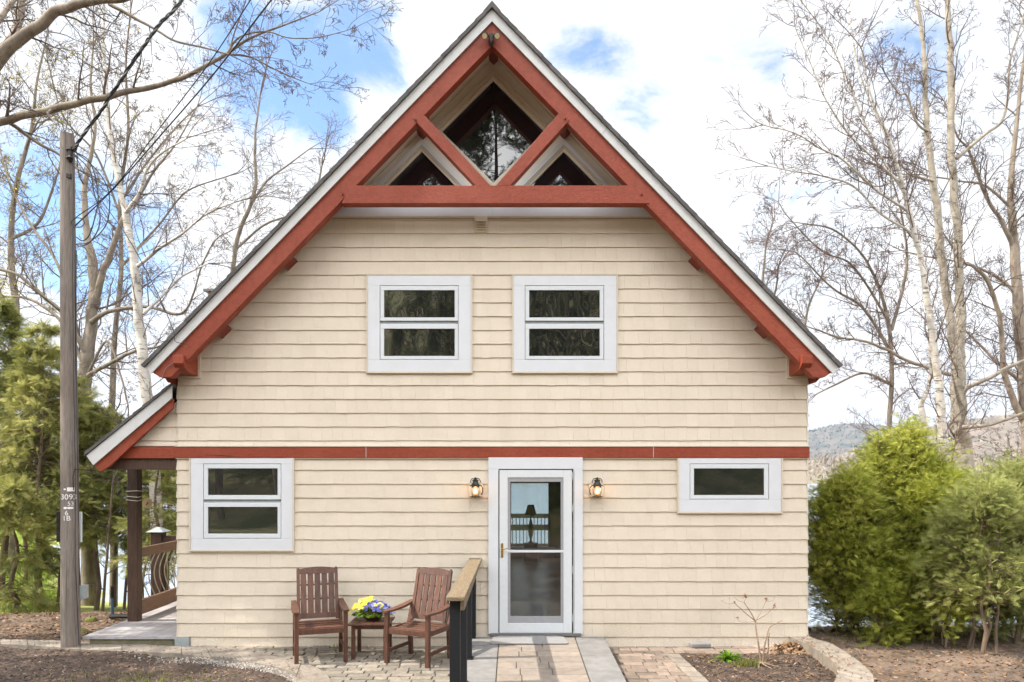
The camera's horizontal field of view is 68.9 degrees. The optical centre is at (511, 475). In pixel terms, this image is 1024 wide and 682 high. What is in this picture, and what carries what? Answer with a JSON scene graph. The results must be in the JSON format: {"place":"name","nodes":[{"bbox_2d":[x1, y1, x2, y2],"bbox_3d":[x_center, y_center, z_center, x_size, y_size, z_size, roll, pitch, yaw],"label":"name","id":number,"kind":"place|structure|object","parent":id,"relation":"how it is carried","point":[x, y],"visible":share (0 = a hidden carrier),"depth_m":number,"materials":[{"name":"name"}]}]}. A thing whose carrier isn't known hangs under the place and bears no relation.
{"place":"outdoors","nodes":[
{"label":"outdoors","id":0,"kind":"place"},
{"bbox_2d":[0,473,1023,681],"bbox_3d":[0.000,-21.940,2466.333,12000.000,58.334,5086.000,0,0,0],"label":"ground","id":1,"kind":"structure","parent":0,"point":[925,672],"depth_m":9.20,"materials":[{"name":"brown soil"}]},
{"bbox_2d":[0,356,57,586],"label":"hemlock tree","id":2,"kind":"object","parent":1,"relation":"on","point":[25,543],"visible":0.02,"depth_m":17.78,"materials":[{"name":"green plant"}]},
{"bbox_2d":[0,530,59,612],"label":"lawn grass","id":3,"kind":"structure","parent":1,"relation":"on","point":[45,583],"depth_m":17.42,"materials":[{"name":"green plant"}]},
{"bbox_2d":[0,473,81,613],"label":"hemlock tree","id":4,"kind":"object","parent":1,"relation":"on","point":[38,561],"visible":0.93,"depth_m":13.22,"materials":[{"name":"green plant"}]},
{"bbox_2d":[0,293,84,598],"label":"hemlock tree","id":5,"kind":"object","parent":1,"relation":"on","point":[10,315],"visible":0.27,"depth_m":15.27,"materials":[{"name":"green plant"}]},
{"bbox_2d":[0,0,106,570],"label":"maple tree","id":6,"kind":"object","parent":1,"relation":"on","point":[17,182],"visible":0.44,"depth_m":19.80,"materials":[{"name":"grey plant"}]},
{"bbox_2d":[0,317,120,607],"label":"hemlock tree","id":7,"kind":"object","parent":1,"relation":"on","point":[27,379],"visible":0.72,"depth_m":14.36,"materials":[{"name":"green plant"}]},
{"bbox_2d":[8,389,126,537],"bbox_3d":[-9.319,0.451,15.845,2.776,5.016,2.442,0,0,15],"label":"hemlock tree","id":8,"kind":"object","parent":1,"relation":"on","point":[54,409],"visible":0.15,"depth_m":15.29,"materials":[{"name":"green plant"}]},
{"bbox_2d":[42,487,100,612],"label":"sapling","id":9,"kind":"object","parent":1,"relation":"on","point":[58,594],"visible":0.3,"depth_m":13.71,"materials":[{"name":"plant"}]},
{"bbox_2d":[18,427,125,580],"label":"hemlock tree","id":10,"kind":"object","parent":1,"relation":"on","point":[103,553],"visible":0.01,"depth_m":18.35,"materials":[{"name":"green plant"}]},
{"bbox_2d":[56,132,93,647],"bbox_3d":[-5.485,-0.985,9.288,0.402,6.538,0.292,0,0,0],"label":"utility pole","id":11,"kind":"object","parent":1,"relation":"on","point":[73,591],"visible":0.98,"depth_m":9.20,"materials":[{"name":"wood"}]},
{"bbox_2d":[71,217,84,227],"bbox_3d":[-5.357,-3.126,9.213,0.170,0.130,0.012,0,0,0],"label":"cable coil","id":12,"kind":"object","parent":11,"relation":"attached to","point":[79,218],"visible":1,"depth_m":9.21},
{"bbox_2d":[74,154,100,246],"bbox_3d":[-5.227,-3.394,9.193,0.323,1.141,0.014,0,0,0],"label":"drip loop","id":13,"kind":"object","parent":11,"relation":"hanging from","point":[96,202],"visible":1,"depth_m":9.19,"materials":[{"name":"black rubber"}]},
{"bbox_2d":[76,153,98,240],"bbox_3d":[-5.272,-3.466,9.253,0.301,1.117,0.014,0,0,0],"label":"drip loop","id":14,"kind":"object","parent":11,"relation":"hanging from","point":[97,200],"visible":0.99,"depth_m":9.25,"materials":[{"name":"black rubber"}]},
{"bbox_2d":[74,151,109,243],"bbox_3d":[-5.185,-3.435,9.223,0.442,1.151,0.014,0,0,0],"label":"drip loop","id":15,"kind":"object","parent":11,"relation":"hanging from","point":[109,199],"visible":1,"depth_m":9.22,"materials":[{"name":"black rubber"}]},
{"bbox_2d":[74,155,174,333],"bbox_3d":[-4.716,-2.825,9.016,1.457,2.283,0.099,0,0,14],"label":"house drop wire","id":16,"kind":"object","parent":11,"relation":"attached to","point":[130,242],"visible":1,"depth_m":8.93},
{"bbox_2d":[73,0,183,151],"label":"service cable","id":17,"kind":"object","parent":11,"relation":"attached to","point":[133,60],"visible":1,"depth_m":8.64,"materials":[{"name":"metal"}]},
{"bbox_2d":[75,0,250,217],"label":"phone line","id":18,"kind":"object","parent":11,"relation":"attached to","point":[173,109],"visible":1,"depth_m":8.59,"materials":[{"name":"black rubber"}]},
{"bbox_2d":[74,0,271,226],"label":"phone line","id":19,"kind":"object","parent":11,"relation":"attached to","point":[220,65],"visible":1,"depth_m":8.64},
{"bbox_2d":[31,400,148,609],"bbox_3d":[-8.592,0.656,15.033,2.283,4.554,2.205,0,0,0],"label":"hemlock tree","id":20,"kind":"object","parent":1,"relation":"on","point":[107,421],"visible":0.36,"depth_m":14.99,"materials":[{"name":"green plant"}]},
{"bbox_2d":[85,616,97,621],"bbox_3d":[-6.245,2.135,11.083,0.185,0.090,0.171,0,0,-38],"label":"mossy rock","id":21,"kind":"object","parent":1,"relation":"on","point":[91,619],"visible":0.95,"depth_m":11.04,"materials":[{"name":"green stone"}]},
{"bbox_2d":[54,411,161,606],"bbox_3d":[-8.799,0.827,16.614,2.472,4.560,2.624,0,0,33],"label":"hemlock tree","id":22,"kind":"object","parent":1,"relation":"on","point":[114,577],"visible":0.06,"depth_m":16.41,"materials":[{"name":"green plant"}]},
{"bbox_2d":[89,470,126,611],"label":"sapling","id":23,"kind":"object","parent":1,"relation":"on","point":[105,572],"visible":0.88,"depth_m":13.92,"materials":[{"name":"plant"}]},
{"bbox_2d":[110,586,113,619],"bbox_3d":[-6.014,1.960,11.233,0.051,0.598,0.051,0,0,0],"label":"standpipe","id":24,"kind":"object","parent":1,"relation":"on","point":[112,597],"visible":0.83,"depth_m":11.21,"materials":[{"name":"metal"}]},
{"bbox_2d":[57,470,176,595],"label":"hemlock tree","id":25,"kind":"object","parent":1,"relation":"on","point":[94,543],"visible":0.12,"depth_m":15.08,"materials":[{"name":"green plant"}]},
{"bbox_2d":[109,614,126,618],"bbox_3d":[-5.692,2.096,11.103,0.681,0.095,0.092,0,0,14],"label":"drain hose","id":26,"kind":"object","parent":1,"relation":"on","point":[116,616],"visible":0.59,"depth_m":11.11,"materials":[{"name":"plastic"}]},
{"bbox_2d":[116,482,150,609],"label":"sapling","id":27,"kind":"object","parent":1,"relation":"on","point":[124,596],"visible":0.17,"depth_m":15.52,"materials":[{"name":"plant"}]},
{"bbox_2d":[99,501,176,572],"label":"hemlock tree","id":28,"kind":"object","parent":1,"relation":"on","point":[120,554],"visible":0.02,"depth_m":20.97,"materials":[{"name":"green plant"}]},
{"bbox_2d":[100,470,177,583],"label":"hemlock tree","id":29,"kind":"object","parent":1,"relation":"on","point":[156,511],"visible":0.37,"depth_m":13.52,"materials":[{"name":"green plant"}]},
{"bbox_2d":[4,0,283,605],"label":"maple tree","id":30,"kind":"object","parent":1,"relation":"on","point":[112,385],"visible":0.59,"depth_m":20.26,"materials":[{"name":"grey plant"}]},
{"bbox_2d":[0,646,292,681],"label":"mulch bed","id":31,"kind":"object","parent":1,"relation":"on","point":[111,661],"visible":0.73,"depth_m":8.26,"materials":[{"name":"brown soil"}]},
{"bbox_2d":[25,668,232,681],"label":"grass tufts","id":32,"kind":"object","parent":31,"relation":"on","point":[136,676],"visible":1,"depth_m":7.87,"materials":[{"name":"plant"}]},
{"bbox_2d":[120,653,295,681],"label":"white gravel","id":33,"kind":"structure","parent":31,"relation":"on","point":[288,676],"depth_m":8.43,"materials":[{"name":"white gravel"}]},
{"bbox_2d":[116,474,176,603],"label":"hemlock tree","id":34,"kind":"object","parent":1,"relation":"on","point":[125,542],"depth_m":16.61,"materials":[{"name":"green plant"}]},
{"bbox_2d":[0,5,297,605],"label":"maple tree","id":35,"kind":"object","parent":1,"relation":"on","point":[86,342],"visible":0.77,"depth_m":16.82,"materials":[{"name":"grey plant"}]},
{"bbox_2d":[142,506,168,597],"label":"sapling","id":36,"kind":"object","parent":1,"relation":"on","point":[146,563],"visible":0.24,"depth_m":14.32,"materials":[{"name":"green plant"}]},
{"bbox_2d":[0,639,331,681],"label":"stone border","id":37,"kind":"object","parent":1,"relation":"on","point":[314,674],"visible":0.67,"depth_m":8.91,"materials":[{"name":"grey stone"}]},
{"bbox_2d":[0,639,310,681],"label":"spilled mulch","id":38,"kind":"object","parent":37,"relation":"on","point":[192,653],"visible":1,"depth_m":8.79,"materials":[{"name":"brown wood"}]},
{"bbox_2d":[48,0,301,589],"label":"birch tree","id":39,"kind":"object","parent":1,"relation":"on","point":[142,354],"visible":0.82,"depth_m":14.94,"materials":[{"name":"grey plant"}]},
{"bbox_2d":[0,0,402,213],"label":"maple tree","id":40,"kind":"object","parent":1,"relation":"on","point":[19,36],"visible":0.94,"depth_m":9.54,"materials":[{"name":"brown plant"}]},
{"bbox_2d":[164,14,356,506],"bbox_3d":[-7.957,-5.170,22.276,6.554,16.945,3.097,0,0,-21],"label":"birch tree","id":41,"kind":"object","parent":1,"relation":"on","point":[236,246],"visible":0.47,"depth_m":22.30,"materials":[{"name":"grey plant"}]},
{"bbox_2d":[287,110,341,210],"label":"maple tree","id":42,"kind":"object","parent":1,"relation":"on","point":[323,154],"visible":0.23,"depth_m":24.00,"materials":[{"name":"grey plant"}]},
{"bbox_2d":[181,646,449,681],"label":"patio","id":43,"kind":"structure","parent":1,"relation":"on","point":[330,660],"depth_m":8.48,"materials":[{"name":"beige stone"}]},
{"bbox_2d":[291,566,348,663],"bbox_3d":[-2.251,1.607,8.718,0.632,1.028,0.666,0,0,-19],"label":"patio chair","id":44,"kind":"object","parent":43,"relation":"on","point":[338,608],"visible":1,"depth_m":8.88,"materials":[{"name":"brown wood"}]},
{"bbox_2d":[348,616,394,659],"bbox_3d":[-1.655,1.914,8.833,0.477,0.414,0.480,0,0,-1],"label":"side table","id":45,"kind":"object","parent":43,"relation":"on","point":[359,624],"visible":0.68,"depth_m":8.64,"materials":[{"name":"brown wood"}]},
{"bbox_2d":[361,609,382,620],"bbox_3d":[-1.655,1.653,8.863,0.272,0.101,0.272,0,0,0],"label":"copper bowl","id":46,"kind":"object","parent":45,"relation":"on","point":[375,617],"visible":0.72,"depth_m":8.78,"materials":[{"name":"brown metal"}]},
{"bbox_2d":[348,596,395,617],"bbox_3d":[-1.652,1.542,8.864,0.530,0.246,0.397,0,0,26],"label":"pansy plant","id":47,"kind":"object","parent":46,"relation":"in","point":[370,602],"visible":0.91,"depth_m":8.78,"materials":[{"name":"yellow plant"}]},
{"bbox_2d":[382,567,452,667],"bbox_3d":[-1.055,1.607,8.617,0.632,1.028,0.666,0,0,25],"label":"patio chair","id":48,"kind":"object","parent":43,"relation":"on","point":[427,629],"visible":0.99,"depth_m":8.73,"materials":[{"name":"brown wood"}]},
{"bbox_2d":[82,1,842,647],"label":"house","id":49,"kind":"structure","parent":1,"relation":"on","point":[504,263],"depth_m":9.32,"materials":[{"name":"beige wood"}]},
{"bbox_2d":[126,490,143,500],"bbox_3d":[-5.216,0.273,10.322,0.166,0.151,0.166,0,0,0],"label":"white rope","id":50,"kind":"object","parent":49,"relation":"attached to","point":[133,496],"visible":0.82,"depth_m":10.24,"materials":[{"name":"white fabric"}]},
{"bbox_2d":[189,458,294,550],"bbox_3d":[-3.367,0.359,9.312,1.307,1.160,0.043,0,0,0],"label":"window","id":51,"kind":"structure","parent":49,"relation":"in","point":[236,504],"depth_m":9.30,"materials":[{"name":"white paint"}]},
{"bbox_2d":[366,273,472,372],"bbox_3d":[-1.153,-1.900,9.312,1.320,1.240,0.043,0,0,0],"label":"window","id":52,"kind":"structure","parent":49,"relation":"in","point":[416,322],"depth_m":9.30,"materials":[{"name":"white paint"}]},
{"bbox_2d":[376,139,466,185],"bbox_3d":[-1.173,-4.010,9.693,1.388,0.705,0.055,0,0,0],"label":"gable window","id":53,"kind":"structure","parent":49,"relation":"in","point":[421,166],"depth_m":9.71,"materials":[{"name":"black glass"}]},
{"bbox_2d":[469,477,482,497],"bbox_3d":[-0.447,0.142,9.224,0.182,0.253,0.209,0,0,0],"label":"wall lantern","id":54,"kind":"object","parent":49,"relation":"attached to","point":[475,487],"depth_m":9.19,"materials":[{"name":"metal"}]},
{"bbox_2d":[482,32,499,46],"bbox_3d":[-0.249,-5.201,8.869,0.221,0.165,0.148,0,0,0],"label":"floodlight","id":55,"kind":"object","parent":49,"relation":"attached to","point":[491,36],"visible":1,"depth_m":8.83,"materials":[{"name":"metal"}]},
{"bbox_2d":[436,69,548,185],"bbox_3d":[-0.243,-4.470,9.693,1.599,1.599,0.055,0,0,0],"label":"gable window","id":56,"kind":"structure","parent":49,"relation":"in","point":[493,126],"depth_m":9.71,"materials":[{"name":"black glass"}]},
{"bbox_2d":[524,505,537,561],"bbox_3d":[0.440,1.338,17.533,0.320,1.320,0.320,0,0,0],"label":"table lamp","id":57,"kind":"object","parent":49,"relation":"on","point":[530,556],"visible":0.99,"depth_m":17.41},
{"bbox_2d":[499,470,572,632],"bbox_3d":[0.302,0.940,9.279,0.918,2.027,0.092,0,0,0],"label":"storm door","id":58,"kind":"structure","parent":49,"relation":"in","point":[507,623],"depth_m":9.29,"materials":[{"name":"white metal"}]},
{"bbox_2d":[518,139,609,185],"bbox_3d":[0.673,-4.010,9.693,1.388,0.705,0.055,0,0,0],"label":"gable window","id":59,"kind":"structure","parent":49,"relation":"in","point":[563,166],"depth_m":9.71,"materials":[{"name":"black glass"}]},
{"bbox_2d":[512,273,617,373],"bbox_3d":[0.660,-1.900,9.312,1.320,1.240,0.043,0,0,0],"label":"window","id":60,"kind":"structure","parent":49,"relation":"in","point":[583,338],"depth_m":9.30,"materials":[{"name":"white paint"}]},
{"bbox_2d":[589,477,602,497],"bbox_3d":[1.047,0.142,9.224,0.181,0.253,0.209,0,0,0],"label":"wall lantern","id":61,"kind":"object","parent":49,"relation":"attached to","point":[596,487],"depth_m":9.19,"materials":[{"name":"metal"}]},
{"bbox_2d":[677,458,782,512],"bbox_3d":[2.717,0.123,9.312,1.313,0.687,0.043,0,0,0],"label":"window","id":62,"kind":"structure","parent":49,"relation":"in","point":[704,485],"depth_m":9.30,"materials":[{"name":"white paint"}]},
{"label":"clothes line","id":63,"kind":"object","parent":49,"relation":"attached to","visible":0},
{"bbox_2d":[142,498,152,507],"bbox_3d":[-4.971,0.375,10.178,0.135,0.135,0.026,0,0,0],"label":"wooden disc","id":64,"kind":"object","parent":63,"relation":"hanging from","point":[147,502],"visible":1,"depth_m":10.18,"materials":[{"name":"brown wood"}]},
{"bbox_2d":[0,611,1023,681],"bbox_3d":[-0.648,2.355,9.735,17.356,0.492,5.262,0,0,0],"label":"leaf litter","id":65,"kind":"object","parent":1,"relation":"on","point":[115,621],"visible":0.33,"depth_m":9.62,"materials":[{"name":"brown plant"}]},
{"bbox_2d":[15,444,1020,479],"bbox_3d":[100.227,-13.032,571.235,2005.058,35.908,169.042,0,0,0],"label":"shore wood","id":66,"kind":"object","parent":1,"relation":"on","point":[812,472],"visible":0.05,"depth_m":563.41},
{"bbox_2d":[467,637,625,681],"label":"ramp","id":67,"kind":"structure","parent":1,"relation":"on","point":[583,659],"depth_m":8.13,"materials":[{"name":"grey stone"}]},
{"bbox_2d":[446,558,481,681],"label":"ramp handrail","id":68,"kind":"object","parent":67,"relation":"on","point":[461,596],"visible":0.93,"depth_m":7.30,"materials":[{"name":"black paint"}]},
{"bbox_2d":[490,636,567,643],"bbox_3d":[0.205,1.994,9.081,0.939,0.024,0.375,0,0,0],"label":"door mat","id":69,"kind":"object","parent":67,"relation":"on","point":[528,640],"depth_m":9.02,"materials":[{"name":"grey stone"}]},
{"bbox_2d":[613,649,715,681],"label":"patio bedding","id":70,"kind":"object","parent":1,"relation":"on","point":[617,657],"visible":0.08,"depth_m":8.74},
{"bbox_2d":[666,654,708,681],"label":"bed edging","id":71,"kind":"object","parent":1,"relation":"on","point":[693,674],"visible":0.81,"depth_m":8.20,"materials":[{"name":"stone"}]},
{"bbox_2d":[609,646,793,681],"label":"patio","id":72,"kind":"structure","parent":1,"relation":"on","point":[639,661],"depth_m":8.66,"materials":[{"name":"beige stone"}]},
{"bbox_2d":[690,642,710,647],"bbox_3d":[2.330,2.093,9.243,0.240,0.060,0.100,0,0,0],"label":"loose paver","id":73,"kind":"object","parent":72,"relation":"on","point":[700,644],"visible":1,"depth_m":9.20,"materials":[{"name":"grey concrete"}]},
{"bbox_2d":[679,652,835,681],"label":"planting bed","id":74,"kind":"object","parent":1,"relation":"on","point":[812,662],"visible":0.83,"depth_m":8.19,"materials":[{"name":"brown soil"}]},
{"bbox_2d":[709,649,743,662],"bbox_3d":[2.463,2.070,8.623,0.426,0.121,0.310,0,0,-27],"label":"green plant","id":75,"kind":"object","parent":74,"relation":"on","point":[727,655],"visible":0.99,"depth_m":8.63,"materials":[{"name":"green plant"}]},
{"bbox_2d":[731,657,773,667],"bbox_3d":[2.686,2.083,8.341,0.499,0.100,0.225,0,0,0],"label":"grass clump","id":76,"kind":"object","parent":74,"relation":"on","point":[747,663],"visible":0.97,"depth_m":8.32,"materials":[{"name":"green plant"}]},
{"bbox_2d":[722,594,782,668],"bbox_3d":[2.681,1.716,8.315,0.664,0.826,0.238,0,0,0],"label":"bare shrub","id":77,"kind":"object","parent":74,"relation":"on","point":[763,662],"visible":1,"depth_m":8.31,"materials":[{"name":"brown plant"}]},
{"bbox_2d":[683,652,832,681],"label":"dead leaves","id":78,"kind":"object","parent":74,"relation":"on","point":[808,677],"visible":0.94,"depth_m":8.26,"materials":[{"name":"brown plant"}]},
{"bbox_2d":[760,640,814,658],"bbox_3d":[3.346,2.079,8.988,0.663,0.156,0.651,0,0,0],"label":"leaf pile","id":79,"kind":"object","parent":74,"relation":"on","point":[787,647],"visible":0.81,"depth_m":9.01,"materials":[{"name":"brown plant"}]},
{"bbox_2d":[739,195,858,325],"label":"maple tree","id":80,"kind":"object","parent":1,"relation":"on","point":[777,276],"visible":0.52,"depth_m":21.32,"materials":[{"name":"grey plant"}]},
{"bbox_2d":[790,636,873,681],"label":"raised edging","id":81,"kind":"object","parent":1,"relation":"on","point":[858,669],"visible":0.54,"depth_m":8.22,"materials":[{"name":"stone"}]},
{"bbox_2d":[798,635,869,680],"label":"leaf bits","id":82,"kind":"object","parent":81,"relation":"on","point":[834,657],"visible":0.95,"depth_m":8.19,"materials":[{"name":"brown plant"}]},
{"bbox_2d":[731,103,953,473],"bbox_3d":[8.467,-3.260,19.844,5.455,12.663,2.480,0,0,0],"label":"maple tree","id":83,"kind":"object","parent":1,"relation":"on","point":[890,329],"visible":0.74,"depth_m":19.80,"materials":[{"name":"grey plant"}]},
{"bbox_2d":[706,0,1002,473],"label":"birch tree","id":84,"kind":"object","parent":1,"relation":"on","point":[940,404],"visible":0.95,"depth_m":15.48,"materials":[{"name":"grey plant"}]},
{"bbox_2d":[808,458,923,634],"bbox_3d":[4.735,1.060,10.568,2.080,2.661,1.977,0,0,0],"label":"arborvitae","id":85,"kind":"object","parent":1,"relation":"on","point":[842,511],"visible":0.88,"depth_m":10.24,"materials":[{"name":"green plant"}]},
{"bbox_2d":[835,561,920,648],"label":"arborvitae","id":86,"kind":"object","parent":1,"relation":"on","point":[877,595],"visible":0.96,"depth_m":9.60,"materials":[{"name":"green plant"}]},
{"bbox_2d":[816,413,973,627],"bbox_3d":[5.557,0.752,11.026,2.476,3.396,2.345,0,0,0],"label":"arborvitae","id":87,"kind":"object","parent":1,"relation":"on","point":[903,448],"visible":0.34,"depth_m":10.71,"materials":[{"name":"green plant"}]},
{"bbox_2d":[842,541,953,642],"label":"arborvitae","id":88,"kind":"object","parent":1,"relation":"on","point":[906,569],"visible":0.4,"depth_m":9.84,"materials":[{"name":"green plant"}]},
{"bbox_2d":[777,0,1023,474],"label":"poplar tree","id":89,"kind":"object","parent":1,"relation":"on","point":[959,390],"visible":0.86,"depth_m":16.72,"materials":[{"name":"grey plant"}]},
{"bbox_2d":[809,629,992,641],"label":"edge grass","id":90,"kind":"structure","parent":1,"relation":"on","point":[869,635],"depth_m":9.99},
{"bbox_2d":[808,624,1014,631],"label":"shore stones","id":91,"kind":"object","parent":1,"relation":"on","point":[821,628],"visible":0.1,"depth_m":10.78,"materials":[{"name":"grey stone"}]},
{"bbox_2d":[906,293,960,457],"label":"poplar tree","id":92,"kind":"object","parent":1,"relation":"on","point":[922,412],"visible":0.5,"depth_m":16.20,"materials":[{"name":"grey plant"}]},
{"bbox_2d":[848,0,1023,463],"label":"maple tree","id":93,"kind":"object","parent":1,"relation":"on","point":[1015,287],"visible":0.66,"depth_m":18.75,"materials":[{"name":"grey plant"}]},
{"bbox_2d":[906,537,995,646],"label":"arborvitae","id":94,"kind":"object","parent":1,"relation":"on","point":[949,615],"visible":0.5,"depth_m":9.44,"materials":[{"name":"green plant"}]},
{"bbox_2d":[884,446,1020,637],"bbox_3d":[5.976,0.958,10.419,2.051,2.751,1.961,0,0,0],"label":"arborvitae","id":95,"kind":"object","parent":1,"relation":"on","point":[921,489],"visible":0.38,"depth_m":10.24,"materials":[{"name":"green plant"}]},
{"bbox_2d":[893,465,1023,654],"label":"arborvitae","id":96,"kind":"object","parent":1,"relation":"on","point":[980,504],"visible":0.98,"depth_m":9.10,"materials":[{"name":"green plant"}]},
{"bbox_2d":[932,557,1023,644],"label":"arborvitae","id":97,"kind":"object","parent":1,"relation":"on","point":[1010,625],"visible":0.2,"depth_m":9.60,"materials":[{"name":"green plant"}]},
{"bbox_2d":[954,464,1020,626],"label":"arborvitae","id":98,"kind":"object","parent":1,"relation":"on","point":[975,467],"visible":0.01,"depth_m":11.13,"materials":[{"name":"green plant"}]},
{"bbox_2d":[969,448,1023,548],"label":"arborvitae","id":99,"kind":"object","parent":1,"relation":"on","point":[989,469],"visible":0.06,"depth_m":12.73,"materials":[{"name":"green plant"}]},
{"bbox_2d":[976,450,1023,643],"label":"arborvitae","id":100,"kind":"object","parent":1,"relation":"on","point":[1019,478],"visible":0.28,"depth_m":9.59,"materials":[{"name":"green plant"}]},
{"bbox_2d":[0,0,1023,446],"label":"sky","id":101,"kind":"structure","parent":0,"point":[654,70],"materials":[{"name":"white"}]},
{"bbox_2d":[26,484,1015,625],"bbox_3d":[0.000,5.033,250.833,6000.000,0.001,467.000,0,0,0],"label":"lake","id":102,"kind":"structure","parent":0,"point":[523,496],"depth_m":68.87,"materials":[{"name":"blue liquid"}]},
{"bbox_2d":[96,414,1020,472],"bbox_3d":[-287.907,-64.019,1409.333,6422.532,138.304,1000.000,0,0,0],"label":"hill","id":103,"kind":"structure","parent":0,"point":[1004,431],"depth_m":1165.34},
{"bbox_2d":[808,412,1020,473],"bbox_3d":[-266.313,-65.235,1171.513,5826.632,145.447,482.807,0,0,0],"label":"hillside wood","id":104,"kind":"object","parent":103,"relation":"on","point":[975,430],"visible":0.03,"depth_m":1200.94,"materials":[{"name":"plant"}]},
{"bbox_2d":[808,424,893,459],"bbox_3d":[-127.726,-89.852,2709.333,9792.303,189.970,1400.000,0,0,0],"label":"hill","id":105,"kind":"structure","parent":0,"point":[834,444],"depth_m":2352.01,"materials":[{"name":"grey plant"}]},
{"bbox_2d":[808,422,894,459],"bbox_3d":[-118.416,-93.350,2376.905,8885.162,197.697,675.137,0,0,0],"label":"mountain wood","id":106,"kind":"object","parent":105,"relation":"on","point":[853,423],"visible":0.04,"depth_m":2458.08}
]}

